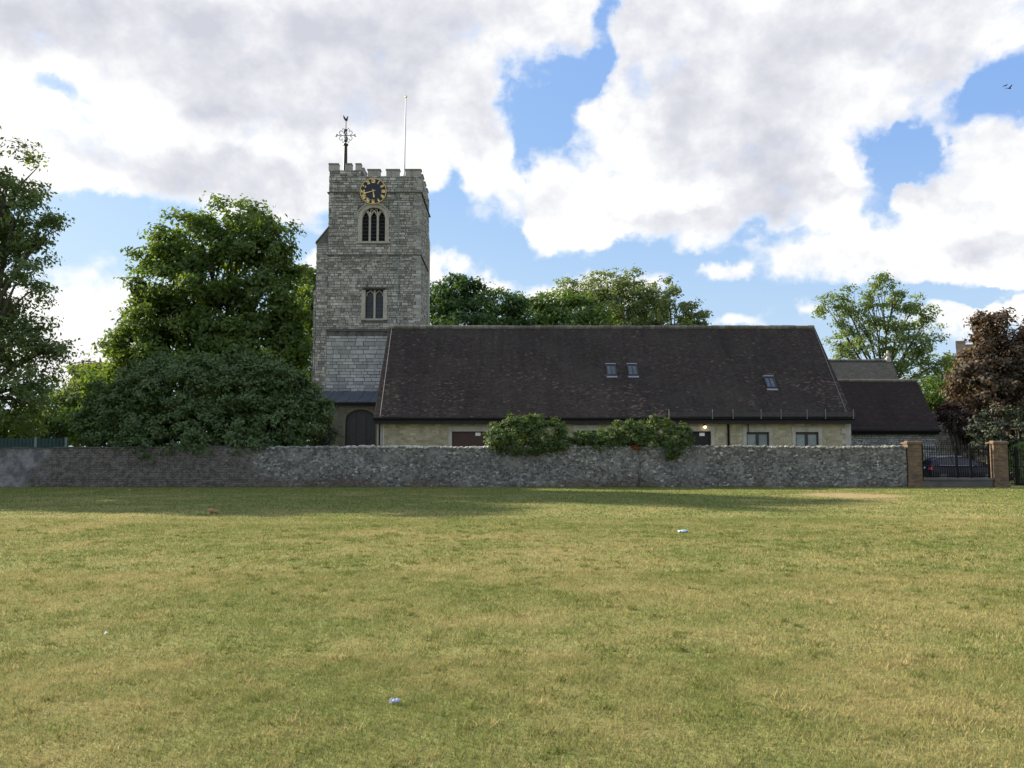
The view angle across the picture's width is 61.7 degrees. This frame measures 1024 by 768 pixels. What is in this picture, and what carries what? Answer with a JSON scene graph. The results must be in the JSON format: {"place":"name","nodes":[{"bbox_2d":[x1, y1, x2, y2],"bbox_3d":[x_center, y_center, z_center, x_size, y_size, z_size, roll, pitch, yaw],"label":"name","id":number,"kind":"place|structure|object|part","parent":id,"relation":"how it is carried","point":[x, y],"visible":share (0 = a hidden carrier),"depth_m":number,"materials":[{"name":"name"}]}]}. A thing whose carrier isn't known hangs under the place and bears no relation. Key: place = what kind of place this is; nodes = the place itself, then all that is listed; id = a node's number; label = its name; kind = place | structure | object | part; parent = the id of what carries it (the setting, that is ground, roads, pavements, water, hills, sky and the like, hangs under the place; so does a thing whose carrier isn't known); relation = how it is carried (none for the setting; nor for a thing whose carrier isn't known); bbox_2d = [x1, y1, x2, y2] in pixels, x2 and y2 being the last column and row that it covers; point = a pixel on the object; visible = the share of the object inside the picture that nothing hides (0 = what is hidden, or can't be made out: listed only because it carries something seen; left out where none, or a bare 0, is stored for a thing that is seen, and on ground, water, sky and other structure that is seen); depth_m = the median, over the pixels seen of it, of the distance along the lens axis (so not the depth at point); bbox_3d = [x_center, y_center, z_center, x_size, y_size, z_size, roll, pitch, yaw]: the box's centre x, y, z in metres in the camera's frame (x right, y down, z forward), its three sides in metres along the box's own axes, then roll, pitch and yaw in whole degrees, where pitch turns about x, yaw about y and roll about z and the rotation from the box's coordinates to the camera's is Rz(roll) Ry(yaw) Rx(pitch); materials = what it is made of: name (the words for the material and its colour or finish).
{"place":"outdoors","nodes":[
{"label":"outdoors","id":0,"kind":"place"},
{"bbox_2d":[311,163,430,396],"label":"church tower","id":1,"kind":"structure","parent":0,"point":[372,283],"depth_m":63.92,"materials":[{"name":"stone"}]},
{"bbox_2d":[335,115,355,169],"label":"weather vane","id":2,"kind":"object","parent":1,"relation":"on","point":[345,144],"visible":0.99,"depth_m":65.98,"materials":[{"name":"metal"}]},
{"bbox_2d":[360,178,385,203],"bbox_3d":[-10.392,-14.434,64.257,1.975,1.975,0.205,0,-5,0],"label":"tower clock","id":3,"kind":"object","parent":1,"relation":"attached to","point":[372,190],"visible":1,"depth_m":64.23,"materials":[{"name":"metal"}]},
{"bbox_2d":[356,203,389,243],"bbox_3d":[-10.363,-12.004,64.424,2.533,3.083,0.670,0,-5,0],"label":"belfry window","id":4,"kind":"structure","parent":1,"relation":"in","point":[373,219],"depth_m":64.36,"materials":[{"name":"stone"}]},
{"bbox_2d":[361,288,386,319],"bbox_3d":[-10.220,-5.906,63.789,1.914,2.400,0.430,0,-5,0],"label":"square window","id":5,"kind":"structure","parent":1,"relation":"in","point":[376,301],"depth_m":63.86,"materials":[{"name":"stone"}]},
{"bbox_2d":[403,96,406,175],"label":"flagpole","id":6,"kind":"object","parent":1,"relation":"on","point":[404,139],"visible":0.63,"depth_m":65.91,"materials":[{"name":"white metal"}]},
{"bbox_2d":[0,470,1023,767],"bbox_3d":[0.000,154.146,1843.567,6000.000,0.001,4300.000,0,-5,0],"label":"lawn","id":7,"kind":"structure","parent":0,"point":[644,746],"depth_m":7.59,"materials":[{"name":"green plant"}]},
{"bbox_2d":[0,126,30,358],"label":"lime tree","id":8,"kind":"object","parent":7,"relation":"on","point":[4,234],"visible":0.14,"depth_m":54.70,"materials":[{"name":"green plant"}]},
{"bbox_2d":[0,437,68,447],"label":"green fence","id":9,"kind":"object","parent":7,"relation":"on","point":[36,442],"visible":0.32,"depth_m":46.36,"materials":[{"name":"green metal"}]},
{"bbox_2d":[0,137,84,437],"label":"lime tree","id":10,"kind":"object","parent":7,"relation":"on","point":[21,329],"visible":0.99,"depth_m":51.44,"materials":[{"name":"green plant"}]},
{"bbox_2d":[0,401,91,446],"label":"shady hedge","id":11,"kind":"object","parent":7,"relation":"on","point":[58,428],"visible":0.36,"depth_m":55.58,"materials":[{"name":"green plant"}]},
{"bbox_2d":[17,361,110,446],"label":"tree","id":12,"kind":"object","parent":7,"relation":"on","point":[69,396],"visible":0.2,"depth_m":90.50,"materials":[{"name":"green plant"}]},
{"bbox_2d":[64,358,103,387],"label":"russet tree","id":13,"kind":"object","parent":7,"relation":"on","point":[83,361],"visible":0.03,"depth_m":98.87,"materials":[{"name":"green plant"}]},
{"bbox_2d":[74,190,313,437],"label":"sycamore tree","id":14,"kind":"object","parent":7,"relation":"on","point":[182,262],"visible":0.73,"depth_m":68.44,"materials":[{"name":"green plant"}]},
{"bbox_2d":[63,342,338,463],"bbox_3d":[-16.751,1.572,46.583,14.580,7.891,8.491,0,-5,0],"label":"laurel shrub","id":15,"kind":"object","parent":7,"relation":"on","point":[253,417],"visible":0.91,"depth_m":44.88,"materials":[{"name":"green plant"}]},
{"bbox_2d":[207,508,218,513],"bbox_3d":[-8.204,3.486,23.546,0.305,0.152,0.165,0,-5,0],"label":"leaf clump","id":16,"kind":"object","parent":7,"relation":"on","point":[211,510],"visible":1,"depth_m":23.50,"materials":[{"name":"brown plant"}]},
{"bbox_2d":[284,263,315,388],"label":"ash tree","id":17,"kind":"object","parent":7,"relation":"on","point":[309,297],"visible":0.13,"depth_m":83.31,"materials":[{"name":"green plant"}]},
{"bbox_2d":[298,419,343,446],"bbox_3d":[-11.184,3.538,48.210,3.236,4.135,3.205,-3,-6,35],"label":"dark yew","id":18,"kind":"object","parent":7,"relation":"on","point":[326,440],"visible":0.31,"depth_m":48.14,"materials":[{"name":"green plant"}]},
{"bbox_2d":[316,391,377,446],"bbox_3d":[-11.204,3.526,61.251,5.309,6.276,3.213,0,-5,0],"label":"tower porch","id":19,"kind":"object","parent":7,"relation":"on","point":[354,411],"visible":0.2,"depth_m":60.11,"materials":[{"name":"beige paint"}]},
{"bbox_2d":[346,410,374,445],"bbox_3d":[-10.584,4.182,60.085,2.096,4.774,0.110,0,-5,0],"label":"arched door","id":20,"kind":"structure","parent":19,"relation":"in","point":[360,426],"depth_m":60.15,"materials":[{"name":"grey wood"}]},
{"bbox_2d":[389,698,399,703],"bbox_3d":[-0.757,2.041,5.527,0.074,0.036,0.046,0,-5,0],"label":"crushed can","id":21,"kind":"object","parent":7,"relation":"on","point":[396,700],"visible":1,"depth_m":5.51,"materials":[{"name":"metal"}]},
{"bbox_2d":[0,444,906,486],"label":"boundary wall","id":22,"kind":"structure","parent":7,"relation":"on","point":[583,466],"depth_m":42.81,"materials":[{"name":"stone"}]},
{"bbox_2d":[570,430,595,445],"bbox_3d":[3.572,3.737,43.106,1.359,2.878,1.276,3,-6,-33],"label":"ivy tuft","id":23,"kind":"object","parent":22,"relation":"on","point":[588,439],"visible":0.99,"depth_m":42.94,"materials":[{"name":"green plant"}]},
{"bbox_2d":[429,272,506,327],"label":"maple tree","id":24,"kind":"object","parent":7,"relation":"on","point":[452,305],"visible":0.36,"depth_m":91.40,"materials":[{"name":"green plant"}]},
{"bbox_2d":[472,283,552,325],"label":"maple tree","id":25,"kind":"object","parent":7,"relation":"on","point":[509,310],"visible":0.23,"depth_m":95.75,"materials":[{"name":"green plant"}]},
{"bbox_2d":[482,413,575,457],"bbox_3d":[0.896,3.312,43.204,4.812,3.761,2.422,0,-5,0],"label":"ivy bush","id":26,"kind":"object","parent":7,"relation":"on","point":[531,428],"visible":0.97,"depth_m":42.70,"materials":[{"name":"green plant"}]},
{"bbox_2d":[523,289,617,326],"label":"willow tree","id":27,"kind":"object","parent":7,"relation":"on","point":[555,310],"visible":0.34,"depth_m":99.40,"materials":[{"name":"green plant"}]},
{"bbox_2d":[546,263,678,325],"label":"poplar tree","id":28,"kind":"object","parent":7,"relation":"on","point":[638,308],"visible":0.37,"depth_m":111.31,"materials":[{"name":"green plant"}]},
{"bbox_2d":[590,418,651,452],"bbox_3d":[5.517,3.448,43.252,3.239,3.477,1.763,0,-5,0],"label":"ivy bush","id":29,"kind":"object","parent":7,"relation":"on","point":[615,437],"visible":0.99,"depth_m":42.91,"materials":[{"name":"green plant"}]},
{"bbox_2d":[631,441,640,486],"bbox_3d":[6.276,4.003,42.801,0.631,2.284,0.404,2,-5,-22],"label":"flower clump","id":30,"kind":"object","parent":7,"relation":"on","point":[635,447],"visible":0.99,"depth_m":42.76,"materials":[{"name":"green plant"}]},
{"bbox_2d":[632,413,697,460],"bbox_3d":[7.610,3.329,43.186,3.369,3.702,1.962,0,-5,0],"label":"ivy bush","id":31,"kind":"object","parent":7,"relation":"on","point":[669,441],"visible":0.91,"depth_m":42.88,"materials":[{"name":"green plant"}]},
{"bbox_2d":[628,280,713,325],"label":"poplar tree","id":32,"kind":"object","parent":7,"relation":"on","point":[687,317],"visible":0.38,"depth_m":108.23,"materials":[{"name":"green plant"}]},
{"bbox_2d":[829,350,897,378],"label":"chancel","id":33,"kind":"structure","parent":7,"relation":"on","point":[863,368],"depth_m":72.94,"materials":[{"name":"grey tile"}]},
{"bbox_2d":[811,270,959,395],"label":"locust tree","id":34,"kind":"object","parent":7,"relation":"on","point":[901,366],"visible":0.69,"depth_m":86.27,"materials":[{"name":"green plant"}]},
{"bbox_2d":[837,379,940,477],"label":"vestry","id":35,"kind":"structure","parent":7,"relation":"on","point":[889,412],"depth_m":59.12,"materials":[{"name":"tile"}]},
{"bbox_2d":[901,441,923,486],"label":"gate pier","id":36,"kind":"structure","parent":7,"relation":"on","point":[914,463],"depth_m":42.75,"materials":[{"name":"brown brick"}]},
{"bbox_2d":[912,373,979,410],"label":"hazel tree","id":37,"kind":"object","parent":7,"relation":"on","point":[934,398],"visible":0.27,"depth_m":77.39,"materials":[{"name":"green plant"}]},
{"bbox_2d":[924,456,987,477],"bbox_3d":[26.707,5.058,51.185,4.151,1.561,2.110,0,-5,0],"label":"parked car","id":38,"kind":"object","parent":7,"relation":"on","point":[950,468],"visible":0.4,"depth_m":50.47,"materials":[{"name":"blue paint"}]},
{"bbox_3d":[25.495,4.559,50.593,0.800,0.397,0.190,0,-5,4],"label":"window","id":39,"kind":"part","parent":38,"relation":"part of","materials":[{"name":"black glass"}]},
{"bbox_3d":[26.448,4.567,50.526,0.950,0.420,0.191,0,-5,4],"label":"window","id":40,"kind":"part","parent":38,"relation":"part of","materials":[{"name":"black glass"}]},
{"bbox_2d":[923,478,993,486],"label":"gate plinth","id":41,"kind":"structure","parent":7,"relation":"on","point":[958,482],"depth_m":42.73,"materials":[{"name":"grey concrete"}]},
{"bbox_2d":[921,443,990,477],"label":"iron gate","id":42,"kind":"structure","parent":41,"relation":"on","point":[956,466],"depth_m":43.00,"materials":[{"name":"black metal"}]},
{"bbox_2d":[932,411,986,465],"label":"churchyard wall","id":43,"kind":"structure","parent":7,"relation":"on","point":[942,439],"depth_m":65.84,"materials":[{"name":"grey stone"}]},
{"bbox_2d":[938,306,1023,439],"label":"copper beech","id":44,"kind":"object","parent":7,"relation":"on","point":[996,380],"visible":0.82,"depth_m":62.36,"materials":[{"name":"brown plant"}]},
{"bbox_2d":[963,403,1023,479],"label":"holly bush","id":45,"kind":"object","parent":7,"relation":"on","point":[1016,426],"visible":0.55,"depth_m":54.70,"materials":[{"name":"green plant"}]},
{"bbox_2d":[1007,441,1023,484],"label":"garden bush","id":46,"kind":"object","parent":7,"relation":"on","point":[1020,444],"visible":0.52,"depth_m":45.70,"materials":[{"name":"green plant"}]},
{"bbox_2d":[0,0,1023,446],"label":"sky","id":47,"kind":"structure","parent":0,"point":[766,157],"materials":[{"name":"white"}]},
{"bbox_2d":[373,325,854,446],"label":"church hall","id":48,"kind":"structure","parent":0,"point":[727,385],"depth_m":52.31,"materials":[{"name":"stone"}]},
{"bbox_2d":[448,426,489,446],"bbox_3d":[-2.520,4.081,50.250,2.513,3.252,0.270,0,-5,0],"label":"doorway","id":49,"kind":"structure","parent":48,"relation":"in","point":[458,439],"depth_m":50.38,"materials":[{"name":"wood"}]},
{"bbox_2d":[573,425,601,445],"bbox_3d":[4.396,3.453,50.291,1.692,2.111,0.290,0,-5,0],"label":"window","id":50,"kind":"structure","parent":48,"relation":"in","point":[575,427],"depth_m":50.28,"materials":[{"name":"stone"}]},
{"bbox_2d":[685,426,715,445],"bbox_3d":[10.990,4.075,50.250,1.868,3.264,0.270,0,-5,0],"label":"doorway","id":51,"kind":"structure","parent":48,"relation":"in","point":[701,435],"depth_m":50.38,"materials":[{"name":"wood"}]},
{"bbox_2d":[742,426,773,445],"bbox_3d":[14.404,3.522,50.286,1.839,2.073,0.290,0,-5,0],"label":"window","id":52,"kind":"structure","parent":48,"relation":"in","point":[757,435],"depth_m":50.35,"materials":[{"name":"stone"}]},
{"bbox_2d":[791,426,822,446],"bbox_3d":[17.291,3.522,50.286,1.868,2.073,0.290,0,-5,0],"label":"window","id":53,"kind":"structure","parent":48,"relation":"in","point":[802,436],"depth_m":50.36,"materials":[{"name":"stone"}]},
{"bbox_2d":[933,400,997,461],"bbox_3d":[31.611,3.838,59.788,4.323,5.451,3.663,0,-5,0],"label":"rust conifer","id":54,"kind":"object","parent":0,"point":[957,411],"visible":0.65,"depth_m":59.70,"materials":[{"name":"plant"}]},
{"bbox_2d":[944,341,1017,461],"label":"apartment block","id":55,"kind":"structure","parent":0,"point":[960,345],"depth_m":190.24,"materials":[{"name":"brown"}]},
{"bbox_2d":[985,441,1010,486],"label":"gate pier","id":56,"kind":"structure","parent":0,"point":[999,469],"depth_m":42.76,"materials":[{"name":"brown brick"}]},
{"bbox_2d":[1008,446,1023,484],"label":"iron railing","id":57,"kind":"object","parent":56,"relation":"attached to","point":[1016,466],"visible":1,"depth_m":42.99,"materials":[{"name":"black metal"}]}
]}

